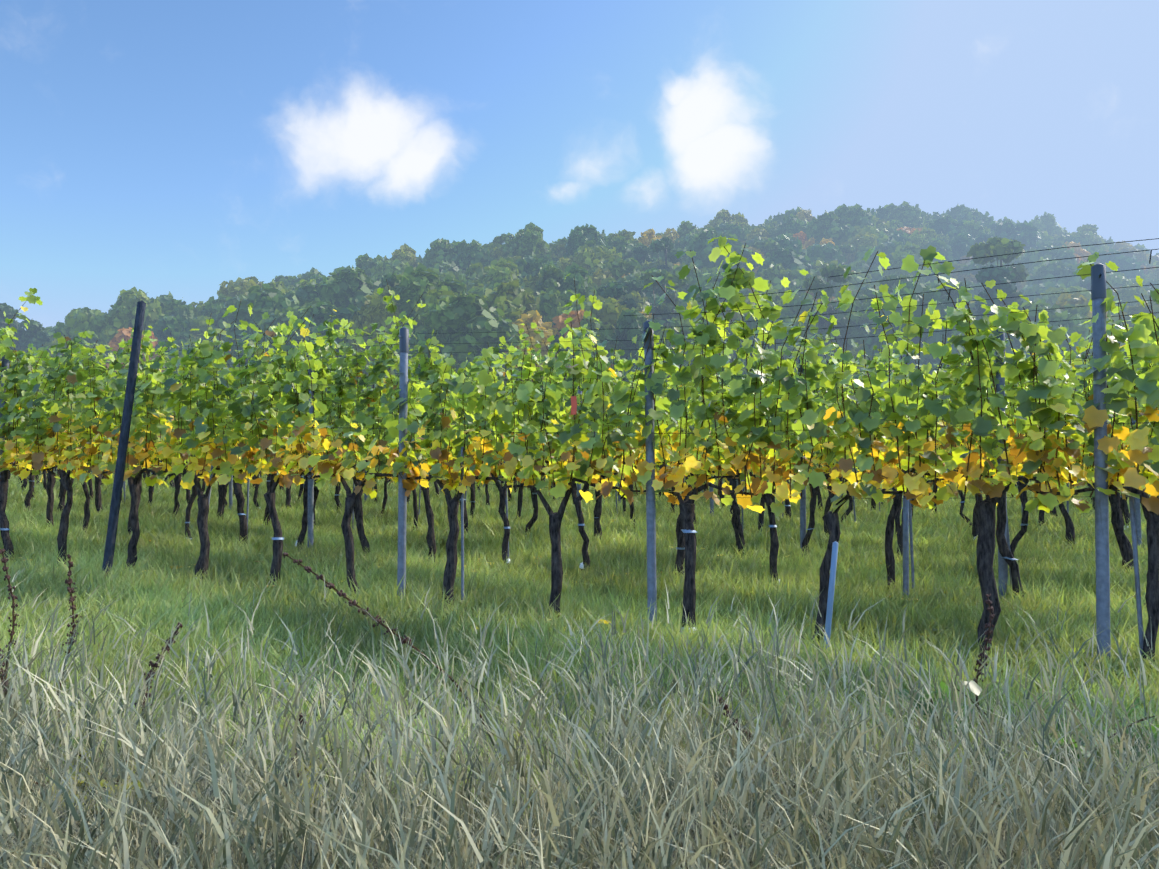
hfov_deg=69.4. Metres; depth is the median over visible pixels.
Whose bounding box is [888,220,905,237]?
forest tree
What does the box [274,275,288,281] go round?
forest tree
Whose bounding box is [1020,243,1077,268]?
forest tree
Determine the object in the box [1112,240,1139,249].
forest tree
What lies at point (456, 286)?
forest tree
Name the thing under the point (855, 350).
forest tree
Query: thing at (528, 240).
forest tree
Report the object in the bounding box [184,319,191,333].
forest tree
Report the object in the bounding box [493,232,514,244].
forest tree
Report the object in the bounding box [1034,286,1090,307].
forest tree
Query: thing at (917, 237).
forest tree
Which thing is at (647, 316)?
forest tree
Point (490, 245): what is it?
forest tree
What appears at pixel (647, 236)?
forest tree
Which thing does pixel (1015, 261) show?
forest tree
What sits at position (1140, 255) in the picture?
forest tree
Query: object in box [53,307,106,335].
forest tree
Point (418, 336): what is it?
forest tree
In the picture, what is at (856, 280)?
forest tree
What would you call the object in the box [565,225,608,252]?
forest tree
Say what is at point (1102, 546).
trellis posts
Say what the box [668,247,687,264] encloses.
forest tree
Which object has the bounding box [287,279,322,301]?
forest tree
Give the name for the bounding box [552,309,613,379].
forest tree
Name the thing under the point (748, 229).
forest tree
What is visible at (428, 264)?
forest tree
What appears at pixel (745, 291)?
forest tree
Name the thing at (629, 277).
forest tree
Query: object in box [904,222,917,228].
forest tree
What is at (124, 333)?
forest tree
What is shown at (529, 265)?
forest tree
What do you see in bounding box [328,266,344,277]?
forest tree
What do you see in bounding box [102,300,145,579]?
leaning wooden post
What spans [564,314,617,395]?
forest tree
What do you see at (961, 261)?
forest tree
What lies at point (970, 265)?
forest tree
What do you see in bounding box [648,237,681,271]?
forest tree
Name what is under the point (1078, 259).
forest tree
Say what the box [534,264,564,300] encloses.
forest tree
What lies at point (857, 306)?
forest tree
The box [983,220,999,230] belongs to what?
forest tree
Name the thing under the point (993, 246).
tree
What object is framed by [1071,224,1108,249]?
forest tree
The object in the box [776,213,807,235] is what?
forest tree
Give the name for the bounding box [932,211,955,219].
forest tree
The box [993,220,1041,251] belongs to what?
forest tree
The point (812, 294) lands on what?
forest tree
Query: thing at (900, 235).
forest tree
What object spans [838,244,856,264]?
forest tree
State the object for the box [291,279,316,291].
forest tree
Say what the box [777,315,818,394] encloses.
forest tree
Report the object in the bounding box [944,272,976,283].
forest tree
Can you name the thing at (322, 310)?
forest tree
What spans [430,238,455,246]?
forest tree
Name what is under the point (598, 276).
forest tree
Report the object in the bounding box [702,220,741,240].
forest tree
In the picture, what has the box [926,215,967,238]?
forest tree
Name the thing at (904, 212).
forest tree
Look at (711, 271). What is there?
forest tree
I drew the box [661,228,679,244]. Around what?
forest tree
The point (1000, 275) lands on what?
pine tree
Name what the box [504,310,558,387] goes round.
forest tree
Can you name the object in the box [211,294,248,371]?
forest tree
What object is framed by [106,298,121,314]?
forest tree
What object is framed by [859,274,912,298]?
forest tree
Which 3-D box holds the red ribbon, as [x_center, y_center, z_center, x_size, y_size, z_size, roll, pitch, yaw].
[-0.036,-0.183,5.308,0.045,0.120,0.001,-2,-4,24]
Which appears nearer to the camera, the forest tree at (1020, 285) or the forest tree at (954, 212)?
the forest tree at (1020, 285)
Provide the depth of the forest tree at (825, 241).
201.33 m
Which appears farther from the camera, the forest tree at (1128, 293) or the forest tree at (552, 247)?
the forest tree at (552, 247)
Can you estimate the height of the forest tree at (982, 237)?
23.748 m
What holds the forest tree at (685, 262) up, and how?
on the ground at (458, 579)
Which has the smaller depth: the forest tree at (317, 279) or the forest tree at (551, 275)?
the forest tree at (551, 275)
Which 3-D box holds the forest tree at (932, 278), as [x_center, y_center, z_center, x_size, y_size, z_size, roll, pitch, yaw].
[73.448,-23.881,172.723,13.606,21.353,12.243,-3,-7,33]
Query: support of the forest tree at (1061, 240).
on the ground at (458, 579)
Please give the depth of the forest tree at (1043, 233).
221.23 m
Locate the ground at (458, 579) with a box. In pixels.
[12,419,1157,868]
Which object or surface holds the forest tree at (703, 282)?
on the ground at (458, 579)
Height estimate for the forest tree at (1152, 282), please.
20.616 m
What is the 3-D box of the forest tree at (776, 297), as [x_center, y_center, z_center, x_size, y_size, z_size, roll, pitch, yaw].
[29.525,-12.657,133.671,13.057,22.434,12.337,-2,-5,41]
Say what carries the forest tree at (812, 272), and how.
on the ground at (458, 579)
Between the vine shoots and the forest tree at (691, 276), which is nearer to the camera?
the vine shoots
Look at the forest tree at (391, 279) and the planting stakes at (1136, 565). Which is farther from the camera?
the forest tree at (391, 279)
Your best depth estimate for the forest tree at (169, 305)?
161.46 m
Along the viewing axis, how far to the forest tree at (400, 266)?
184.55 m
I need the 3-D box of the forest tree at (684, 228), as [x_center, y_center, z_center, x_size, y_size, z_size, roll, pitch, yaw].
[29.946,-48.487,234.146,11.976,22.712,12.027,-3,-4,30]
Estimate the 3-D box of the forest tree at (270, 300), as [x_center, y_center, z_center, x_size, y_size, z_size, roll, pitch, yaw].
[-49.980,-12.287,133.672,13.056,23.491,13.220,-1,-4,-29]
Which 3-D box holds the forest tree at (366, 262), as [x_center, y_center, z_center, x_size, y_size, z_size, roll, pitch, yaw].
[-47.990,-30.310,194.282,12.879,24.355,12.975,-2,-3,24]
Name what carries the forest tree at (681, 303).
on the ground at (458, 579)
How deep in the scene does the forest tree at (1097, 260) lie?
195.35 m
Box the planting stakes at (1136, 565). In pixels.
[53,442,1143,654]
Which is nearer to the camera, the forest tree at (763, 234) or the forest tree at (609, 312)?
the forest tree at (609, 312)
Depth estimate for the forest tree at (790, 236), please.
211.03 m
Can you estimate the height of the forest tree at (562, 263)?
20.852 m
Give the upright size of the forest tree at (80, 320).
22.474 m
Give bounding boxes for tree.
[0,303,25,349]
[9,333,50,359]
[19,318,49,353]
[35,336,80,400]
[43,326,56,339]
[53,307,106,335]
[61,309,113,366]
[94,327,118,397]
[104,327,165,380]
[105,287,164,369]
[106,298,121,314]
[143,313,193,374]
[150,291,195,321]
[175,333,201,388]
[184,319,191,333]
[188,301,204,315]
[188,315,211,389]
[200,293,226,318]
[204,336,216,376]
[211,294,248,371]
[217,276,263,297]
[219,322,246,391]
[221,283,302,362]
[247,279,290,297]
[248,309,300,385]
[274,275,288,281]
[277,284,318,305]
[279,267,327,287]
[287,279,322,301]
[287,303,318,391]
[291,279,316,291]
[293,273,326,290]
[293,299,372,390]
[318,265,381,310]
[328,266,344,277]
[336,265,375,282]
[340,285,405,390]
[353,253,392,277]
[370,259,409,279]
[373,273,398,295]
[375,268,400,286]
[382,311,424,383]
[383,244,418,266]
[390,263,440,333]
[408,286,461,358]
[408,328,459,399]
[416,254,423,263]
[422,238,461,268]
[423,261,432,267]
[424,290,521,390]
[429,260,461,279]
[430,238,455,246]
[435,274,466,296]
[438,271,454,282]
[451,239,492,270]
[466,288,484,296]
[477,240,500,249]
[477,257,520,283]
[482,279,540,350]
[484,276,521,291]
[488,246,514,260]
[491,280,533,295]
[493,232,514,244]
[497,255,520,261]
[501,222,551,258]
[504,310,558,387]
[506,252,553,282]
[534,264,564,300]
[534,286,579,321]
[543,297,588,322]
[544,240,562,252]
[548,318,568,383]
[550,244,565,258]
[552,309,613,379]
[555,237,567,255]
[556,262,599,302]
[557,255,590,271]
[563,223,608,258]
[563,300,596,316]
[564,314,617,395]
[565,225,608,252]
[569,240,607,256]
[574,244,622,269]
[587,269,603,275]
[589,267,615,285]
[596,281,637,308]
[596,296,639,332]
[599,270,639,286]
[601,256,641,279]
[601,257,645,274]
[605,235,633,259]
[609,229,640,244]
[611,309,666,392]
[618,290,652,318]
[622,279,656,313]
[627,242,651,258]
[632,244,655,265]
[638,229,661,246]
[639,268,677,316]
[640,259,674,274]
[640,269,688,331]
[640,311,651,319]
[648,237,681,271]
[649,243,675,261]
[653,317,720,412]
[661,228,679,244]
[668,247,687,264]
[671,262,708,299]
[675,232,698,249]
[677,221,701,240]
[678,299,687,305]
[684,256,690,265]
[687,227,741,271]
[687,271,728,316]
[688,307,722,324]
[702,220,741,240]
[702,267,722,277]
[708,209,748,228]
[716,230,729,234]
[716,326,727,344]
[718,346,742,388]
[725,295,761,355]
[726,312,791,374]
[727,250,758,271]
[729,287,750,308]
[739,222,777,241]
[742,227,769,243]
[742,236,765,249]
[742,246,765,272]
[752,239,780,275]
[754,285,793,318]
[754,294,795,318]
[755,262,807,293]
[757,247,816,276]
[763,234,810,260]
[765,212,785,227]
[767,221,776,226]
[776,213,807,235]
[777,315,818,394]
[779,207,811,224]
[779,232,803,243]
[786,292,817,316]
[788,280,807,294]
[793,231,806,243]
[795,209,813,221]
[802,237,816,249]
[802,263,853,372]
[805,210,855,245]
[806,291,835,304]
[807,242,846,264]
[808,260,852,286]
[808,309,853,393]
[813,260,822,269]
[819,237,844,263]
[825,276,858,296]
[830,291,873,360]
[834,203,875,227]
[836,229,877,263]
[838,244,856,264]
[846,259,876,275]
[849,300,874,392]
[849,342,891,379]
[851,271,874,287]
[852,225,880,236]
[854,237,911,270]
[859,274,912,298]
[862,281,957,385]
[870,205,890,221]
[871,271,883,283]
[873,215,894,236]
[875,274,929,286]
[882,241,930,279]
[884,201,924,226]
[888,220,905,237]
[889,229,910,242]
[896,227,921,234]
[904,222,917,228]
[908,226,936,246]
[915,281,934,293]
[917,268,956,282]
[918,213,957,227]
[920,237,957,266]
[921,211,935,225]
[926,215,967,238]
[931,280,976,314]
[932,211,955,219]
[935,231,949,244]
[942,204,977,219]
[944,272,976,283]
[946,333,1017,406]
[948,232,974,262]
[951,263,966,273]
[954,319,966,354]
[956,208,993,226]
[959,220,994,238]
[959,255,985,265]
[959,280,986,301]
[960,259,1010,284]
[966,236,1028,330]
[974,264,1023,321]
[975,233,993,242]
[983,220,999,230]
[992,258,1016,286]
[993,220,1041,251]
[993,299,1092,390]
[997,217,1019,224]
[1010,253,1024,265]
[1017,273,1032,290]
[1018,281,1065,303]
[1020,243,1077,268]
[1022,258,1090,291]
[1029,257,1055,274]
[1031,212,1067,235]
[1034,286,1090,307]
[1037,229,1047,240]
[1039,232,1088,246]
[1050,290,1090,307]
[1054,292,1091,319]
[1062,241,1091,261]
[1064,303,1124,392]
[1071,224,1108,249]
[1073,253,1082,263]
[1077,279,1106,289]
[1080,243,1108,258]
[1085,253,1100,264]
[1086,224,1100,241]
[1097,235,1113,248]
[1099,249,1144,278]
[1106,270,1132,288]
[1106,285,1121,295]
[1108,298,1158,329]
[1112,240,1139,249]
[1113,282,1158,307]
[1118,246,1151,264]
[1124,282,1158,292]
[1131,276,1158,287]
[1133,243,1149,256]
[1140,265,1155,273]
[1142,258,1158,266]
[1144,268,1158,278]
[1151,255,1158,260]
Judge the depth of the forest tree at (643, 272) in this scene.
181.06 m
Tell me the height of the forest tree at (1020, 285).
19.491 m
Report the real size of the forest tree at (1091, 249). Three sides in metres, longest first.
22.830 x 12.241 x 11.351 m
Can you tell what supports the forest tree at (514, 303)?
on the ground at (458, 579)
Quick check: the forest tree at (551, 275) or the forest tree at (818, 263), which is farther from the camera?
the forest tree at (818, 263)
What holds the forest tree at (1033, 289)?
on the ground at (458, 579)
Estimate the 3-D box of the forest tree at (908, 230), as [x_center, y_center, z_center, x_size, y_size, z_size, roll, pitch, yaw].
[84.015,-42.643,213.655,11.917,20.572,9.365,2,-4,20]
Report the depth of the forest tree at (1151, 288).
152.62 m
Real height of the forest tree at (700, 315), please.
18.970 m
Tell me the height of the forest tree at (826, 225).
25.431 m
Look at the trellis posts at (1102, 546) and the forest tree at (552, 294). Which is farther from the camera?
the forest tree at (552, 294)
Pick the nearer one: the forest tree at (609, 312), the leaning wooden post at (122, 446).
the leaning wooden post at (122, 446)
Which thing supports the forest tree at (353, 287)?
on the ground at (458, 579)
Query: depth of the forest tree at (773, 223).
239.25 m
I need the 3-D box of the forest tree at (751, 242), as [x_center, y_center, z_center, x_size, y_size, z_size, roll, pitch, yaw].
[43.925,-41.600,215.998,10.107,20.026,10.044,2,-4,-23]
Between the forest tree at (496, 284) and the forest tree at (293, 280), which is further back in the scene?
the forest tree at (293, 280)
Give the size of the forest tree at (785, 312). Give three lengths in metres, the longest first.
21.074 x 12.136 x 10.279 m
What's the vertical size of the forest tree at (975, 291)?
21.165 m
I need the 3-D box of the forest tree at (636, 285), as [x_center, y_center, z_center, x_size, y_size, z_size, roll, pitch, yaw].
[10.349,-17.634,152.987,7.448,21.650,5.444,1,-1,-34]
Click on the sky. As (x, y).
(183, 148)
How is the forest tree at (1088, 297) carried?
on the ground at (458, 579)
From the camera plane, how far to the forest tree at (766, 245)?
189.68 m
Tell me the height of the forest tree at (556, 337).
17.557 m
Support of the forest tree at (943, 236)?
on the ground at (458, 579)
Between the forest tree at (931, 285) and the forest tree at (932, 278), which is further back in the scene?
the forest tree at (932, 278)
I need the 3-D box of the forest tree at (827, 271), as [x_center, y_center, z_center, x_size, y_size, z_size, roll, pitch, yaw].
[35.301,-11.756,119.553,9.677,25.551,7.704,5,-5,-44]
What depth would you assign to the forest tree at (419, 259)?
221.22 m
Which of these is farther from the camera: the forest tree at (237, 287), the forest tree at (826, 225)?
the forest tree at (826, 225)
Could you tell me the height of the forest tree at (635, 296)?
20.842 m
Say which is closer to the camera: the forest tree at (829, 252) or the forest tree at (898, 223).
the forest tree at (829, 252)
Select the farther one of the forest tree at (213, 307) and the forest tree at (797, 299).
the forest tree at (213, 307)
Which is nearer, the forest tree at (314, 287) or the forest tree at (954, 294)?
the forest tree at (954, 294)
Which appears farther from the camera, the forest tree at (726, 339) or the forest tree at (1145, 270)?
the forest tree at (1145, 270)
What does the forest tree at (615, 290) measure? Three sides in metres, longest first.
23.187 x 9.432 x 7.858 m
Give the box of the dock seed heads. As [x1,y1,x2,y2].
[0,548,994,794]
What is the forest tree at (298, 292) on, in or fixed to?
on the ground at (458, 579)
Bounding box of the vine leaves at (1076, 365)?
[9,300,1158,483]
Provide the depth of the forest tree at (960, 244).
198.20 m
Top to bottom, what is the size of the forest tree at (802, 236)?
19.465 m
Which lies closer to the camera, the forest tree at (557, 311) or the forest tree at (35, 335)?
the forest tree at (557, 311)
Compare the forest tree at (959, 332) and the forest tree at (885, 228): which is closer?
the forest tree at (959, 332)
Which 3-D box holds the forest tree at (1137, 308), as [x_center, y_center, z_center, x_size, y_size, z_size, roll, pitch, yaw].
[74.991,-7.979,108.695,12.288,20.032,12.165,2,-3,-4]
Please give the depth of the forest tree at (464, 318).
106.72 m
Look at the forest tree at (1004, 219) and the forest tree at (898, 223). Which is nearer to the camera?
the forest tree at (898, 223)
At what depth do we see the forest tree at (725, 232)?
221.50 m
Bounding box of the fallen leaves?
[18,499,1154,687]
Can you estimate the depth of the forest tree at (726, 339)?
122.37 m
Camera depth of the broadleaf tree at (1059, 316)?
97.14 m
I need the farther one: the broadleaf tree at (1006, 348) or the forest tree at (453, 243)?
the forest tree at (453, 243)
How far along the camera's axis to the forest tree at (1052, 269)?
167.15 m
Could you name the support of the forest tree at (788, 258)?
on the ground at (458, 579)
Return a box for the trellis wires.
[14,238,1158,498]
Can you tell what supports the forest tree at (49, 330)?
on the ground at (458, 579)
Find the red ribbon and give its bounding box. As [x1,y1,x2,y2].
[571,396,576,414]
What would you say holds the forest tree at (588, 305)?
on the ground at (458, 579)
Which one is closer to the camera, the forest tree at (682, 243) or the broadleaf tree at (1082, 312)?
the broadleaf tree at (1082, 312)
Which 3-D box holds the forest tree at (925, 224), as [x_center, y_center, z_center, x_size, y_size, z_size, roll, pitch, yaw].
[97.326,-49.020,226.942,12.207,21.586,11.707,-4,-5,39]
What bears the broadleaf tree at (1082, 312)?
on the ground at (458, 579)
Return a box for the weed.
[0,553,1158,855]
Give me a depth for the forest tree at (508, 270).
155.36 m
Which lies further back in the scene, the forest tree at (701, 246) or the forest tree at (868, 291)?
the forest tree at (701, 246)
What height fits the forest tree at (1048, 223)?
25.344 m
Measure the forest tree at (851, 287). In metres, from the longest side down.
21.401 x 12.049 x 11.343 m
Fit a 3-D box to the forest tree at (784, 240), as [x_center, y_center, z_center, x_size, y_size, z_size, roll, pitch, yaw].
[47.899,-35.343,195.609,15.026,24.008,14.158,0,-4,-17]
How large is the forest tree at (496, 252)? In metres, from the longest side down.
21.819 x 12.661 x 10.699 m
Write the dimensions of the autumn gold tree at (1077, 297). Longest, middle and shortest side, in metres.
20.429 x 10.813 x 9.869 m
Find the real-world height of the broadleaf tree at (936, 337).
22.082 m
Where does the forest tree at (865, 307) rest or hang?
on the ground at (458, 579)
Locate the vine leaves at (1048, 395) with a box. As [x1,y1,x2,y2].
[0,235,1158,516]
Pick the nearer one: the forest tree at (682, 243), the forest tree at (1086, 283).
the forest tree at (1086, 283)
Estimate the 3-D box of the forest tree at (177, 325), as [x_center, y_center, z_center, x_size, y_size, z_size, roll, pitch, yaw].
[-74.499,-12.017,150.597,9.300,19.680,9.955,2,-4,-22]
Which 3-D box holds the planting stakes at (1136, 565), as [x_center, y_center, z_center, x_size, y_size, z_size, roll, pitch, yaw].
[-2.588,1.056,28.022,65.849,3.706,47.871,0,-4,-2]
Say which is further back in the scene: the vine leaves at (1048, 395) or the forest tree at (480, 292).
the forest tree at (480, 292)
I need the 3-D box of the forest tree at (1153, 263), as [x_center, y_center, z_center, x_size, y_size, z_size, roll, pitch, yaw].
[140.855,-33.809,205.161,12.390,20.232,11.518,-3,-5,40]
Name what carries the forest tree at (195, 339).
on the ground at (458, 579)
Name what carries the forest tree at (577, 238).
on the ground at (458, 579)
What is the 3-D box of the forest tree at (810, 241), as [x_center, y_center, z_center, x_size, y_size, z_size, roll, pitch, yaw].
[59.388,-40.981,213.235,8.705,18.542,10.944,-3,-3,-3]
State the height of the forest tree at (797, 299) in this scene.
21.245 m
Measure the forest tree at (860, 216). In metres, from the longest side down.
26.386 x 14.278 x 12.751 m
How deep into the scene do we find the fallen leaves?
6.34 m
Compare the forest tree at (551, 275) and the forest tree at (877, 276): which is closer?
the forest tree at (551, 275)
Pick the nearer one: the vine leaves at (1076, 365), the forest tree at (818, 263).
the vine leaves at (1076, 365)
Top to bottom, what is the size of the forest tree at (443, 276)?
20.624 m
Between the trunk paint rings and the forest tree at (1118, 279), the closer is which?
the trunk paint rings
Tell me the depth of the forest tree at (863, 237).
200.16 m
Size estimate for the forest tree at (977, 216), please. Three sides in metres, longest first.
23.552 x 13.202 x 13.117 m
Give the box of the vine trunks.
[0,459,1158,668]
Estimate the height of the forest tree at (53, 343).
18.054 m
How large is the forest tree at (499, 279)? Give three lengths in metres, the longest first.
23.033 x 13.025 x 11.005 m
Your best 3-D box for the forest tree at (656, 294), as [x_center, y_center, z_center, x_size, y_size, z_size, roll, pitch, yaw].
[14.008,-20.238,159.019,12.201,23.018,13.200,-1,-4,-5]
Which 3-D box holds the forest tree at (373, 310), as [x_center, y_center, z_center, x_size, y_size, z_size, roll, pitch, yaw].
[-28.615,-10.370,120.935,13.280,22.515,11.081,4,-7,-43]
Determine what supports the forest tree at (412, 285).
on the ground at (458, 579)
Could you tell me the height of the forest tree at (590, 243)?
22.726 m
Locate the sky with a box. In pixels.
[0,0,1158,331]
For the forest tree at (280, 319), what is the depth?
123.59 m
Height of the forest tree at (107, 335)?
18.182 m
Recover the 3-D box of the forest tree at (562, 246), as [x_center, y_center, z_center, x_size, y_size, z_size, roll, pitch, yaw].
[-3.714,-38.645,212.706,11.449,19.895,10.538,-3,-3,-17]
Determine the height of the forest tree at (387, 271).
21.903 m
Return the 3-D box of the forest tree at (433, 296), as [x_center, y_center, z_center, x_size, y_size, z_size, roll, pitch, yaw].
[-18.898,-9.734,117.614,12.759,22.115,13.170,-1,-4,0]
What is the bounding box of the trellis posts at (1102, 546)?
[0,274,1141,662]
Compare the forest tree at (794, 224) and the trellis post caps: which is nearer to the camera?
the trellis post caps
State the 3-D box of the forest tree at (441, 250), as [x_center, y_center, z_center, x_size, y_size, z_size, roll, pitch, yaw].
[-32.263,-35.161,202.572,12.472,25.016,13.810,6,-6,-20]
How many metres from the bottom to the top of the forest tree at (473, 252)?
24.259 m
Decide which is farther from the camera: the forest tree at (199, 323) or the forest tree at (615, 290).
the forest tree at (199, 323)
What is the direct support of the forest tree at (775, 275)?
on the ground at (458, 579)
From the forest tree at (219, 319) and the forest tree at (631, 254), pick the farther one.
the forest tree at (631, 254)
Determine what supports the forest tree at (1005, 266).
on the ground at (458, 579)
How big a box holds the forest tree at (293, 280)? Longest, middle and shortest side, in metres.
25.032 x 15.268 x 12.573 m
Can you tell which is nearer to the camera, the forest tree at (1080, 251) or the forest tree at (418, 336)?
the forest tree at (418, 336)
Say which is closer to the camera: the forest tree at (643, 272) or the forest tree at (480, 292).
the forest tree at (480, 292)
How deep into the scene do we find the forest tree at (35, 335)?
149.42 m
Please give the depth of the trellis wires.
4.90 m
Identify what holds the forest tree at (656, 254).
on the ground at (458, 579)
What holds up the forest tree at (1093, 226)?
on the ground at (458, 579)
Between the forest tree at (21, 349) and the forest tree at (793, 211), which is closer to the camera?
the forest tree at (21, 349)
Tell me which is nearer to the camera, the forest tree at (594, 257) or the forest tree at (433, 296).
the forest tree at (433, 296)
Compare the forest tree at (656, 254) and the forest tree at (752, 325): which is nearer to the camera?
the forest tree at (752, 325)
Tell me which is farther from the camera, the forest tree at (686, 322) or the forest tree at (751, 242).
the forest tree at (751, 242)
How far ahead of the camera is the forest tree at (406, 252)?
200.21 m
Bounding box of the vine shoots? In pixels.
[0,243,1158,497]
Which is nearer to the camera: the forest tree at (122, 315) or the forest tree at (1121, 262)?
the forest tree at (122, 315)
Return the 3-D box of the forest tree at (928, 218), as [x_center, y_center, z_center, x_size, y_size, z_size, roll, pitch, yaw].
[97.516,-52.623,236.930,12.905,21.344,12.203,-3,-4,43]
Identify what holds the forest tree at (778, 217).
on the ground at (458, 579)
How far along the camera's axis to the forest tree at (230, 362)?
133.75 m
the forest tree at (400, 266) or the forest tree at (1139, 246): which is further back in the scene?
the forest tree at (1139, 246)
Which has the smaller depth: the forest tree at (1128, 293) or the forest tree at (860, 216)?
the forest tree at (1128, 293)
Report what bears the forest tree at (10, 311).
on the ground at (458, 579)
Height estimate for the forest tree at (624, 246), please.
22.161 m
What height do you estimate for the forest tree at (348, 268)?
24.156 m
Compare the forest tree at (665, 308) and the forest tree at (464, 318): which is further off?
the forest tree at (665, 308)
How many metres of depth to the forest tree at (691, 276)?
163.24 m
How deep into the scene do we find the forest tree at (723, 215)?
241.94 m
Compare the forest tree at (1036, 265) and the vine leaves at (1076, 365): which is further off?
the forest tree at (1036, 265)
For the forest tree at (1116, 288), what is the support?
on the ground at (458, 579)
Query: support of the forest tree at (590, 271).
on the ground at (458, 579)
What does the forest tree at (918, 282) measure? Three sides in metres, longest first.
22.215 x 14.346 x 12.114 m
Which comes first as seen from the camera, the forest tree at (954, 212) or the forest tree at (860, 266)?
the forest tree at (860, 266)
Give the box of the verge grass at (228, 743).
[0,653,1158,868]
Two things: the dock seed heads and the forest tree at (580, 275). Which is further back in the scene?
the forest tree at (580, 275)
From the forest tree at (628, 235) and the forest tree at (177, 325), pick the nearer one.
the forest tree at (177, 325)
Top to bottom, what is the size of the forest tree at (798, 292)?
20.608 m
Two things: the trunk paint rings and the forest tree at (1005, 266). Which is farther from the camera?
the forest tree at (1005, 266)
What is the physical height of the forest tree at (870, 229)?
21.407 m
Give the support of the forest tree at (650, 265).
on the ground at (458, 579)
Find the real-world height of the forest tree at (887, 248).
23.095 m
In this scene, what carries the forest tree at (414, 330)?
on the ground at (458, 579)
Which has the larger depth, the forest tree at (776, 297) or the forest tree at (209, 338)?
the forest tree at (209, 338)
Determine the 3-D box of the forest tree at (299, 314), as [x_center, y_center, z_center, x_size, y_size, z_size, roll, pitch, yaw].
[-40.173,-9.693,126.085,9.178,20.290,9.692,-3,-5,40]
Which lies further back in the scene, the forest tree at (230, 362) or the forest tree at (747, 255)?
the forest tree at (747, 255)
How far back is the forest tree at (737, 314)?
123.82 m
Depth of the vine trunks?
6.86 m
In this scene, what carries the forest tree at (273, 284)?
on the ground at (458, 579)
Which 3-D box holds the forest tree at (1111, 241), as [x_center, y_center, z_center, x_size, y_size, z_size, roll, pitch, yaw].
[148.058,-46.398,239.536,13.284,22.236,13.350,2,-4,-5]
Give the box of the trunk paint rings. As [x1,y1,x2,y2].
[186,507,1128,632]
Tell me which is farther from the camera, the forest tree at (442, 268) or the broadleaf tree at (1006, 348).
the forest tree at (442, 268)
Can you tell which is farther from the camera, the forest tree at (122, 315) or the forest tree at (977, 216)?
the forest tree at (977, 216)
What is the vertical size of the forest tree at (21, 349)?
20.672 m
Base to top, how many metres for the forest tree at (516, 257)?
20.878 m
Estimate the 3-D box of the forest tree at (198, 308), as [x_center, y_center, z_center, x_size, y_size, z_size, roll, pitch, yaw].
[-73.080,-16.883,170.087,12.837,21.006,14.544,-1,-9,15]
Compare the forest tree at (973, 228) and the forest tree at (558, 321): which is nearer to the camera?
the forest tree at (558, 321)
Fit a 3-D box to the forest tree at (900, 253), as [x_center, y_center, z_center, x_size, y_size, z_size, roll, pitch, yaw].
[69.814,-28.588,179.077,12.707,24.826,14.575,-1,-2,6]
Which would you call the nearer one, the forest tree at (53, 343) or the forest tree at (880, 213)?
the forest tree at (53, 343)
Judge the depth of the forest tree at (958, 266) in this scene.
183.75 m
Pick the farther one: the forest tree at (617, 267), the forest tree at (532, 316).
the forest tree at (617, 267)
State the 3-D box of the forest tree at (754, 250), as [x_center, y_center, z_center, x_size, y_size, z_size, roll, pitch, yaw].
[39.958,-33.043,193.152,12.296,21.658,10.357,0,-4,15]
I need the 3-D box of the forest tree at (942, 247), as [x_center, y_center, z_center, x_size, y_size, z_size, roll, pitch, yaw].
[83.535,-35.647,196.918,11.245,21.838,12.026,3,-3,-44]
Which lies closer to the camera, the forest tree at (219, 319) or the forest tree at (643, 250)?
the forest tree at (219, 319)
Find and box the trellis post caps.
[1,263,1105,402]
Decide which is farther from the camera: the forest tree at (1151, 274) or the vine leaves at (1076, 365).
the forest tree at (1151, 274)
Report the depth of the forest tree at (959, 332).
107.79 m
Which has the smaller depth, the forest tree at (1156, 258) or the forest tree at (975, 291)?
the forest tree at (975, 291)
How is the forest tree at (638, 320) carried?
on the ground at (458, 579)
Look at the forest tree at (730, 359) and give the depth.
118.08 m
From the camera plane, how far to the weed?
2.60 m
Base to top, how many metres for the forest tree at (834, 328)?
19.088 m
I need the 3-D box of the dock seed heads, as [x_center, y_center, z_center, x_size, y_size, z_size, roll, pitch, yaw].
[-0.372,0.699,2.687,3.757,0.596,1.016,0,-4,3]
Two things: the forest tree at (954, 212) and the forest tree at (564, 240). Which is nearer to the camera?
the forest tree at (564, 240)

